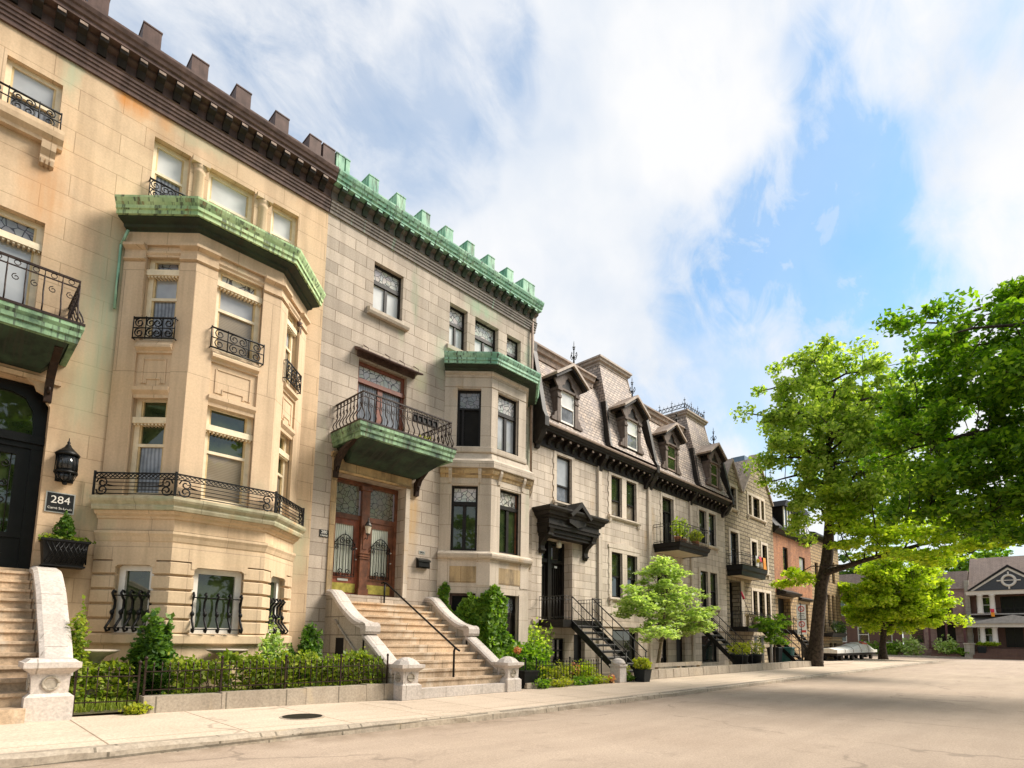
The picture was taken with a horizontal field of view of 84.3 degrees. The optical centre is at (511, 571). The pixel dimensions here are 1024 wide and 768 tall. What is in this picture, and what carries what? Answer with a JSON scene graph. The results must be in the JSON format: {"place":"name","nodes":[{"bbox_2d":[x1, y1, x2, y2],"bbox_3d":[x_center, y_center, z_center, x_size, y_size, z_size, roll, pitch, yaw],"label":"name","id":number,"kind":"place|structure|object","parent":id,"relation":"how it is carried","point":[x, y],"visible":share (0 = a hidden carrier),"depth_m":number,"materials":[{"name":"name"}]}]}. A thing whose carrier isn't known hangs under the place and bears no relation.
{"place":"outdoors","nodes":[
{"label":"outdoors","id":0,"kind":"place"},
{"bbox_2d":[73,708,130,714],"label":"garden soil","id":1,"kind":"structure","parent":0,"point":[92,711],"depth_m":8.68,"materials":[{"name":"brown soil"}]},
{"bbox_2d":[67,594,91,705],"bbox_3d":[-7.024,1.286,9.152,0.987,1.833,0.405,-6,-9,44],"label":"creeper","id":2,"kind":"object","parent":1,"relation":"on","point":[77,645],"visible":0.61,"depth_m":9.00,"materials":[{"name":"green plant"}]},
{"bbox_2d":[69,654,134,701],"bbox_3d":[-6.941,1.789,9.472,0.917,0.963,0.947,-6,-9,44],"label":"hedge","id":3,"kind":"object","parent":1,"relation":"on","point":[102,686],"visible":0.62,"depth_m":9.40,"materials":[{"name":"green plant"}]},
{"bbox_2d":[112,607,178,701],"bbox_3d":[-6.409,1.482,10.054,1.074,1.697,0.924,2,-7,-13],"label":"conifer shrub","id":4,"kind":"object","parent":1,"relation":"on","point":[154,643],"visible":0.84,"depth_m":9.85,"materials":[{"name":"green plant"}]},
{"bbox_2d":[255,614,291,688],"bbox_3d":[-4.870,1.668,11.533,0.660,1.696,0.743,-6,-9,44],"label":"flowering shrub","id":5,"kind":"object","parent":1,"relation":"on","point":[268,642],"visible":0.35,"depth_m":11.49,"materials":[{"name":"green plant"}]},
{"bbox_2d":[165,646,384,693],"bbox_3d":[-4.366,1.979,11.030,0.964,1.028,4.200,-6,-9,44],"label":"hedge","id":6,"kind":"object","parent":1,"relation":"on","point":[241,658],"visible":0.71,"depth_m":10.54,"materials":[{"name":"green plant"}]},
{"bbox_2d":[295,621,323,686],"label":"conifer shrub","id":7,"kind":"object","parent":1,"relation":"on","point":[309,638],"visible":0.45,"depth_m":12.15,"materials":[{"name":"green plant"}]},
{"bbox_2d":[74,682,357,712],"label":"grass","id":8,"kind":"structure","parent":0,"point":[78,708],"depth_m":8.87,"materials":[{"name":"green plant"}]},
{"bbox_2d":[0,659,936,753],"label":"sidewalk","id":9,"kind":"structure","parent":0,"point":[82,731],"depth_m":9.32,"materials":[{"name":"concrete"}]},
{"bbox_2d":[0,566,82,724],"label":"stone staircase","id":10,"kind":"structure","parent":9,"relation":"on","point":[39,664],"depth_m":8.56,"materials":[{"name":"stone"}]},
{"bbox_2d":[72,660,142,716],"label":"garden gate","id":11,"kind":"structure","parent":10,"relation":"attached to","point":[140,662],"depth_m":8.60,"materials":[{"name":"black metal"}]},
{"bbox_2d":[118,701,153,714],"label":"weed tuft","id":12,"kind":"object","parent":9,"relation":"on","point":[135,708],"visible":0.99,"depth_m":8.64,"materials":[{"name":"green plant"}]},
{"bbox_2d":[139,683,393,713],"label":"garden wall","id":13,"kind":"structure","parent":9,"relation":"on","point":[217,700],"depth_m":10.15,"materials":[{"name":"stone"}]},
{"bbox_2d":[142,654,388,695],"bbox_3d":[-4.250,1.990,10.548,0.052,0.880,4.560,-6,-9,44],"label":"iron fence","id":14,"kind":"object","parent":13,"relation":"on","point":[220,686],"visible":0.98,"depth_m":10.29,"materials":[{"name":"black metal"}]},
{"bbox_2d":[279,713,324,719],"bbox_3d":[-3.300,2.296,8.903,0.680,0.040,0.680,-6,-9,44],"label":"manhole cover","id":15,"kind":"object","parent":9,"relation":"on","point":[306,716],"visible":0.91,"depth_m":8.82,"materials":[{"name":"metal"}]},
{"bbox_2d":[323,589,523,700],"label":"stone staircase","id":16,"kind":"structure","parent":9,"relation":"on","point":[413,644],"depth_m":14.05,"materials":[{"name":"stone"}]},
{"bbox_2d":[381,582,459,676],"bbox_3d":[-2.445,1.477,14.499,3.431,2.621,0.048,-6,-9,44],"label":"hand rail","id":17,"kind":"object","parent":16,"relation":"on","point":[429,623],"visible":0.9,"depth_m":14.15,"materials":[{"name":"black metal"}]},
{"bbox_2d":[538,595,646,681],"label":"iron staircase","id":18,"kind":"structure","parent":9,"relation":"on","point":[595,625],"depth_m":19.64,"materials":[{"name":"black metal"}]},
{"bbox_2d":[609,658,627,682],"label":"stone pillar","id":19,"kind":"structure","parent":9,"relation":"on","point":[618,668],"depth_m":17.73,"materials":[{"name":"stone"}]},
{"bbox_2d":[632,657,651,681],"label":"potted plant","id":20,"kind":"object","parent":9,"relation":"on","point":[642,671],"visible":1,"depth_m":18.10,"materials":[{"name":"green plant"}]},
{"bbox_2d":[650,661,811,679],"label":"garden wall","id":21,"kind":"structure","parent":9,"relation":"on","point":[683,672],"depth_m":23.25,"materials":[{"name":"stone"}]},
{"bbox_2d":[796,603,806,660],"bbox_3d":[15.980,3.480,31.144,0.480,3.500,0.086,0,-7,11],"label":"parking sign","id":22,"kind":"object","parent":9,"relation":"on","point":[801,623],"visible":0.99,"depth_m":31.21,"materials":[{"name":"white metal"}]},
{"bbox_2d":[729,333,1023,666],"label":"maple tree","id":23,"kind":"object","parent":9,"relation":"on","point":[842,416],"visible":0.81,"depth_m":30.33,"materials":[{"name":"green plant"}]},
{"bbox_2d":[21,662,1023,767],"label":"road","id":24,"kind":"structure","parent":0,"point":[948,715],"depth_m":8.74,"materials":[{"name":"beige asphalt"}]},
{"bbox_2d":[0,660,939,767],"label":"kerb","id":25,"kind":"structure","parent":24,"relation":"on","point":[50,757],"depth_m":7.73,"materials":[{"name":"concrete"}]},
{"bbox_2d":[108,0,1023,643],"label":"sky","id":26,"kind":"structure","parent":0,"point":[693,195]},
{"bbox_2d":[562,661,852,676],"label":"forecourt","id":27,"kind":"structure","parent":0,"point":[607,674],"depth_m":35.80,"materials":[{"name":"concrete"}]},
{"bbox_2d":[628,661,701,675],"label":"garden wall","id":28,"kind":"structure","parent":27,"relation":"on","point":[677,664],"depth_m":22.41,"materials":[{"name":"stone"}]},
{"bbox_2d":[610,553,720,662],"bbox_3d":[6.335,1.767,22.560,2.570,4.665,7.193,-6,-9,44],"label":"tree","id":29,"kind":"object","parent":27,"relation":"on","point":[650,601],"visible":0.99,"depth_m":21.77,"materials":[{"name":"green plant"}]},
{"bbox_2d":[656,607,752,664],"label":"iron staircase","id":30,"kind":"structure","parent":27,"relation":"on","point":[713,640],"depth_m":26.73,"materials":[{"name":"black metal"}]},
{"bbox_2d":[725,642,751,664],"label":"potted plant","id":31,"kind":"object","parent":27,"relation":"on","point":[737,657],"visible":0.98,"depth_m":25.92,"materials":[{"name":"green plant"}]},
{"bbox_2d":[738,640,764,663],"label":"potted plant","id":32,"kind":"object","parent":27,"relation":"on","point":[757,658],"visible":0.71,"depth_m":27.00,"materials":[{"name":"green plant"}]},
{"bbox_2d":[730,611,806,660],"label":"iron staircase","id":33,"kind":"structure","parent":27,"relation":"on","point":[740,628],"depth_m":31.64,"materials":[{"name":"black metal"}]},
{"bbox_2d":[749,613,792,662],"bbox_3d":[14.091,3.685,30.231,2.071,2.833,3.605,-6,-9,44],"label":"tree","id":34,"kind":"object","parent":27,"relation":"on","point":[771,626],"visible":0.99,"depth_m":29.67,"materials":[{"name":"green plant"}]},
{"bbox_2d":[778,617,823,661],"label":"iron staircase","id":35,"kind":"structure","parent":27,"relation":"on","point":[793,631],"depth_m":36.50,"materials":[{"name":"black metal"}]},
{"bbox_2d":[823,658,892,662],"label":"side pavement","id":36,"kind":"structure","parent":0,"point":[854,660],"depth_m":43.55,"materials":[{"name":"concrete"}]},
{"bbox_2d":[823,641,876,660],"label":"covered trailer","id":37,"kind":"object","parent":36,"relation":"on","point":[853,650],"visible":0.97,"depth_m":44.40,"materials":[{"name":"white fabric"}]},
{"bbox_2d":[837,547,974,658],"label":"tree","id":38,"kind":"object","parent":36,"relation":"on","point":[886,597],"visible":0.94,"depth_m":45.50,"materials":[{"name":"green plant"}]},
{"bbox_2d":[843,655,1023,664],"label":"cross road","id":39,"kind":"structure","parent":0,"point":[986,661],"depth_m":52.91,"materials":[{"name":"grey asphalt"}]},
{"label":"ground","id":40,"kind":"structure","parent":0,"visible":0},
{"bbox_2d":[0,0,338,716],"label":"row house","id":41,"kind":"structure","parent":40,"relation":"on","point":[163,229],"depth_m":11.55,"materials":[{"name":"beige stone"}]},
{"bbox_2d":[0,209,43,307],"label":"window","id":42,"kind":"structure","parent":41,"relation":"in","point":[22,238],"depth_m":10.68,"materials":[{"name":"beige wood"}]},
{"bbox_2d":[0,378,47,568],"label":"door","id":43,"kind":"structure","parent":41,"relation":"in","point":[23,411],"depth_m":10.59,"materials":[{"name":"black paint"}]},
{"bbox_2d":[2,59,61,127],"bbox_3d":[-9.316,-9.137,10.978,0.100,1.080,0.830,-6,-9,44],"label":"window","id":44,"kind":"structure","parent":41,"relation":"in","point":[23,80],"depth_m":10.99,"materials":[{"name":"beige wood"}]},
{"bbox_2d":[44,491,75,514],"bbox_3d":[-8.567,-1.297,10.724,0.044,0.390,0.440,-6,-9,44],"label":"house plaque","id":45,"kind":"object","parent":41,"relation":"attached to","point":[56,502],"visible":0.97,"depth_m":10.70,"materials":[{"name":"black metal"}]},
{"bbox_2d":[38,537,90,569],"bbox_3d":[-8.356,-0.323,10.543,0.440,0.500,0.720,-6,-9,44],"label":"planter box","id":46,"kind":"object","parent":41,"relation":"attached to","point":[62,553],"visible":1,"depth_m":10.41,"materials":[{"name":"black metal"}]},
{"bbox_2d":[36,510,95,543],"bbox_3d":[-8.306,-0.827,10.594,0.417,0.674,0.882,-6,-9,44],"label":"topiary","id":47,"kind":"object","parent":46,"relation":"in","point":[64,524],"visible":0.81,"depth_m":10.53,"materials":[{"name":"green plant"}]},
{"bbox_2d":[53,438,80,484],"bbox_3d":[-8.457,-2.087,10.748,0.400,0.910,0.400,-6,-9,44],"label":"wall lantern","id":48,"kind":"object","parent":41,"relation":"attached to","point":[67,458],"depth_m":10.64,"materials":[{"name":"black metal"}]},
{"bbox_2d":[114,565,153,632],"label":"window","id":49,"kind":"structure","parent":41,"relation":"in","point":[131,577],"depth_m":11.11,"materials":[{"name":"white wood"}]},
{"bbox_2d":[128,399,167,495],"bbox_3d":[-7.312,-2.522,11.452,0.645,2.110,0.642,-6,-9,44],"label":"window","id":50,"kind":"structure","parent":41,"relation":"in","point":[149,422],"depth_m":11.47,"materials":[{"name":"beige wood"}]},
{"bbox_2d":[143,258,180,339],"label":"window","id":51,"kind":"structure","parent":41,"relation":"in","point":[163,274],"depth_m":11.84,"materials":[{"name":"beige wood"}]},
{"bbox_2d":[150,141,188,195],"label":"window","id":52,"kind":"structure","parent":41,"relation":"in","point":[169,168],"depth_m":12.70,"materials":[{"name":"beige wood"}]},
{"bbox_2d":[78,232,310,716],"bbox_3d":[-6.273,-2.041,12.197,1.422,10.200,4.370,-6,-9,44],"label":"bay window","id":53,"kind":"structure","parent":41,"relation":"in","point":[176,536],"depth_m":11.64,"materials":[{"name":"beige stone"}]},
{"bbox_2d":[188,568,241,633],"bbox_3d":[-6.152,0.627,11.704,0.100,1.330,0.960,-6,-9,44],"label":"window","id":54,"kind":"structure","parent":41,"relation":"in","point":[211,582],"depth_m":11.72,"materials":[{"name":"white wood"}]},
{"bbox_2d":[201,406,252,507],"bbox_3d":[-6.095,-2.433,12.052,0.190,2.110,0.960,-6,-9,44],"label":"window","id":55,"kind":"structure","parent":41,"relation":"in","point":[228,437],"depth_m":12.09,"materials":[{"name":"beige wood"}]},
{"bbox_2d":[207,171,252,222],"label":"window","id":56,"kind":"structure","parent":41,"relation":"in","point":[221,193],"depth_m":13.62,"materials":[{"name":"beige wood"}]},
{"bbox_2d":[213,269,261,362],"bbox_3d":[-6.048,-5.571,12.419,0.190,1.890,0.960,-6,-9,44],"label":"window","id":57,"kind":"structure","parent":41,"relation":"in","point":[238,301],"depth_m":12.46,"materials":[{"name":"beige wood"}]},
{"bbox_2d":[265,577,278,634],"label":"window","id":58,"kind":"structure","parent":41,"relation":"in","point":[274,583],"depth_m":13.21,"materials":[{"name":"white wood"}]},
{"bbox_2d":[270,206,295,245],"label":"window","id":59,"kind":"structure","parent":41,"relation":"in","point":[283,226],"depth_m":14.56,"materials":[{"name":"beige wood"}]},
{"bbox_2d":[277,432,288,513],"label":"window","id":60,"kind":"structure","parent":41,"relation":"in","point":[283,456],"depth_m":13.57,"materials":[{"name":"beige wood"}]},
{"bbox_2d":[284,311,296,385],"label":"window","id":61,"kind":"structure","parent":41,"relation":"in","point":[291,331],"depth_m":13.91,"materials":[{"name":"beige wood"}]},
{"bbox_2d":[304,151,543,679],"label":"row house","id":62,"kind":"structure","parent":40,"relation":"on","point":[427,331],"depth_m":16.90,"materials":[{"name":"grey stone"}]},
{"bbox_2d":[332,517,358,594],"bbox_3d":[-4.587,-0.426,15.378,0.140,2.060,0.870,-6,-9,44],"label":"front door","id":63,"kind":"structure","parent":62,"relation":"in","point":[346,536],"depth_m":15.42,"materials":[{"name":"red wood"}]},
{"bbox_2d":[367,523,392,596],"bbox_3d":[-3.807,-0.321,16.175,0.140,2.060,0.870,-6,-9,44],"label":"front door","id":64,"kind":"structure","parent":62,"relation":"in","point":[379,570],"depth_m":16.19,"materials":[{"name":"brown wood"}]},
{"bbox_2d":[356,361,404,430],"bbox_3d":[-3.812,-4.763,16.245,0.140,2.120,1.610,-6,-9,44],"label":"window","id":65,"kind":"structure","parent":62,"relation":"in","point":[371,379],"depth_m":16.29,"materials":[{"name":"red wood"}]},
{"bbox_2d":[373,265,400,319],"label":"window","id":66,"kind":"structure","parent":62,"relation":"in","point":[387,286],"depth_m":16.73,"materials":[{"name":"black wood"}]},
{"bbox_2d":[449,306,463,349],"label":"window","id":67,"kind":"structure","parent":62,"relation":"in","point":[456,324],"depth_m":18.71,"materials":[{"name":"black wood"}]},
{"bbox_2d":[450,593,475,616],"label":"window","id":68,"kind":"structure","parent":62,"relation":"in","point":[455,598],"depth_m":17.24,"materials":[{"name":"black glass"}]},
{"bbox_2d":[450,486,477,550],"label":"window","id":69,"kind":"structure","parent":62,"relation":"in","point":[464,508],"depth_m":17.50,"materials":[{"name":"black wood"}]},
{"bbox_2d":[457,390,480,445],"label":"window","id":70,"kind":"structure","parent":62,"relation":"in","point":[469,402],"depth_m":17.94,"materials":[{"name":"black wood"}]},
{"bbox_2d":[437,582,521,657],"bbox_3d":[-0.845,1.817,17.070,2.861,3.022,0.823,4,-7,-22],"label":"ivy","id":71,"kind":"object","parent":62,"relation":"attached to","point":[486,612],"visible":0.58,"depth_m":16.95,"materials":[{"name":"green plant"}]},
{"bbox_2d":[475,320,494,351],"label":"window","id":72,"kind":"structure","parent":62,"relation":"in","point":[484,335],"depth_m":19.60,"materials":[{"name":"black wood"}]},
{"bbox_2d":[437,371,534,647],"bbox_3d":[-0.425,-1.241,18.292,1.352,10.200,4.212,-6,-9,44],"label":"bay window","id":73,"kind":"structure","parent":62,"relation":"in","point":[475,572],"depth_m":17.66,"materials":[{"name":"stone"}]},
{"bbox_2d":[497,394,515,454],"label":"window","id":74,"kind":"structure","parent":62,"relation":"in","point":[506,440],"depth_m":18.49,"materials":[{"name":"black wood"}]},
{"bbox_2d":[499,490,517,555],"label":"window","id":75,"kind":"structure","parent":62,"relation":"in","point":[508,530],"depth_m":18.15,"materials":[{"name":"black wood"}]},
{"bbox_2d":[504,595,515,638],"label":"window","id":76,"kind":"structure","parent":62,"relation":"in","point":[511,603],"depth_m":17.97,"materials":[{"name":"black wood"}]},
{"bbox_2d":[507,338,517,360],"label":"window","id":77,"kind":"structure","parent":62,"relation":"in","point":[511,345],"depth_m":20.60,"materials":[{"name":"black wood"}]},
{"bbox_2d":[531,341,656,674],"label":"row house","id":78,"kind":"structure","parent":40,"relation":"on","point":[594,470],"depth_m":22.68,"materials":[{"name":"stone"}]},
{"bbox_2d":[541,562,545,618],"bbox_3d":[1.023,0.732,21.196,0.082,2.200,0.680,-6,-9,44],"label":"front door","id":79,"kind":"structure","parent":78,"relation":"in","point":[543,564],"depth_m":21.32,"materials":[{"name":"black wood"}]},
{"bbox_2d":[551,564,559,618],"bbox_3d":[1.639,0.814,21.819,0.090,2.200,0.680,-6,-9,44],"label":"front door","id":80,"kind":"structure","parent":78,"relation":"in","point":[555,569],"depth_m":21.83,"materials":[{"name":"black wood"}]},
{"bbox_2d":[553,638,562,664],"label":"window","id":81,"kind":"structure","parent":78,"relation":"in","point":[557,642],"depth_m":21.16,"materials":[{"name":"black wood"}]},
{"bbox_2d":[557,456,569,503],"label":"window","id":82,"kind":"structure","parent":78,"relation":"in","point":[563,465],"depth_m":22.12,"materials":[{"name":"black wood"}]},
{"bbox_2d":[611,476,619,516],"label":"window","id":83,"kind":"structure","parent":78,"relation":"in","point":[615,482],"depth_m":24.69,"materials":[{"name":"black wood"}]},
{"bbox_2d":[612,552,620,597],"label":"window","id":84,"kind":"structure","parent":78,"relation":"in","point":[615,556],"depth_m":24.28,"materials":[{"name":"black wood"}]},
{"bbox_2d":[613,630,634,662],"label":"window","id":85,"kind":"structure","parent":78,"relation":"in","point":[630,653],"depth_m":24.65,"materials":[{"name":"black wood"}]},
{"bbox_2d":[626,482,634,520],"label":"window","id":86,"kind":"structure","parent":78,"relation":"in","point":[630,487],"depth_m":25.53,"materials":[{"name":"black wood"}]},
{"bbox_2d":[627,555,634,597],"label":"window","id":87,"kind":"structure","parent":78,"relation":"in","point":[630,560],"depth_m":25.14,"materials":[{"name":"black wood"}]},
{"bbox_2d":[641,397,733,668],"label":"row house","id":88,"kind":"structure","parent":40,"relation":"on","point":[689,483],"depth_m":29.13,"materials":[{"name":"stone"}]},
{"bbox_2d":[662,497,670,542],"bbox_3d":[7.480,-2.441,27.718,0.110,2.310,1.100,-6,-9,44],"label":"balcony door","id":89,"kind":"structure","parent":88,"relation":"in","point":[666,503],"depth_m":27.89,"materials":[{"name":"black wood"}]},
{"bbox_2d":[702,636,716,662],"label":"window","id":90,"kind":"structure","parent":88,"relation":"in","point":[709,653],"depth_m":30.16,"materials":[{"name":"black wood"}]},
{"bbox_2d":[724,454,776,664],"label":"row house","id":91,"kind":"structure","parent":40,"relation":"on","point":[748,527],"depth_m":34.42,"materials":[{"name":"stone"}]},
{"bbox_2d":[772,500,813,659],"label":"row house","id":92,"kind":"structure","parent":40,"relation":"on","point":[789,550],"depth_m":39.48,"materials":[{"name":"orange brick"}]},
{"bbox_2d":[809,531,846,659],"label":"row house","id":93,"kind":"structure","parent":40,"relation":"on","point":[831,638],"depth_m":45.67,"materials":[{"name":"brick"}]},
{"bbox_2d":[838,551,878,574],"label":"background tree","id":94,"kind":"object","parent":40,"relation":"on","point":[843,558],"visible":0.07,"depth_m":75.03,"materials":[{"name":"green plant"}]},
{"bbox_2d":[839,574,903,654],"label":"terrace house","id":95,"kind":"structure","parent":40,"relation":"on","point":[855,634],"depth_m":69.88,"materials":[{"name":"grey stone"}]},
{"bbox_2d":[903,571,973,656],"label":"terrace house","id":96,"kind":"structure","parent":40,"relation":"on","point":[928,636],"depth_m":63.33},
{"bbox_2d":[937,625,956,644],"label":"window","id":97,"kind":"structure","parent":96,"relation":"in","point":[951,629],"depth_m":63.78,"materials":[{"name":"black glass"}]},
{"bbox_2d":[936,540,1013,601],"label":"background tree","id":98,"kind":"object","parent":40,"relation":"on","point":[962,566],"visible":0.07,"depth_m":69.72,"materials":[{"name":"green plant"}]},
{"bbox_2d":[964,555,1023,659],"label":"porch house","id":99,"kind":"structure","parent":40,"relation":"on","point":[996,584],"depth_m":59.98,"materials":[{"name":"white wood"}]},
{"bbox_2d":[1000,596,1023,615],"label":"window","id":100,"kind":"structure","parent":99,"relation":"in","point":[1008,602],"depth_m":60.04,"materials":[{"name":"black glass"}]},
{"bbox_2d":[1005,627,1023,647],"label":"window","id":101,"kind":"structure","parent":99,"relation":"in","point":[1014,635],"depth_m":59.66,"materials":[{"name":"black glass"}]},
{"label":"far sidewalk","id":102,"kind":"structure","parent":0,"visible":0},
{"bbox_2d":[896,635,926,655],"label":"leafy shrub","id":103,"kind":"object","parent":102,"relation":"on","point":[914,649],"visible":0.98,"depth_m":63.48,"materials":[{"name":"green plant"}]},
{"bbox_2d":[932,634,963,653],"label":"leafy shrub","id":104,"kind":"object","parent":102,"relation":"on","point":[950,644],"visible":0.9,"depth_m":61.26,"materials":[{"name":"green plant"}]},
{"label":"garden soil","id":105,"kind":"structure","parent":0,"visible":0},
{"bbox_2d":[497,638,553,675],"bbox_3d":[0.495,2.631,16.449,1.270,1.415,2.553,-6,-9,44],"label":"leafy shrub","id":106,"kind":"object","parent":105,"relation":"on","point":[529,654],"visible":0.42,"depth_m":16.32,"materials":[{"name":"green plant"}]},
{"bbox_2d":[518,670,539,688],"bbox_3d":[0.390,2.931,15.327,0.420,0.490,0.600,-6,-9,44],"label":"planter box","id":107,"kind":"object","parent":105,"relation":"on","point":[528,676],"visible":0.52,"depth_m":15.14,"materials":[{"name":"black metal"}]},
{"bbox_2d":[528,617,554,661],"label":"leafy shrub","id":108,"kind":"object","parent":105,"relation":"on","point":[537,633],"visible":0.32,"depth_m":18.93,"materials":[{"name":"green plant"}]},
{"bbox_2d":[535,656,601,679],"bbox_3d":[1.749,3.013,16.798,0.052,0.970,3.160,-6,-9,44],"label":"iron fence","id":109,"kind":"object","parent":105,"relation":"on","point":[570,664],"visible":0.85,"depth_m":16.77,"materials":[{"name":"black metal"}]},
{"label":"opposite sidewalk","id":110,"kind":"structure","parent":0,"visible":0},
{"bbox_2d":[858,275,1023,546],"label":"street tree","id":111,"kind":"object","parent":110,"relation":"on","point":[995,393],"visible":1,"depth_m":17.09,"materials":[{"name":"green plant"}]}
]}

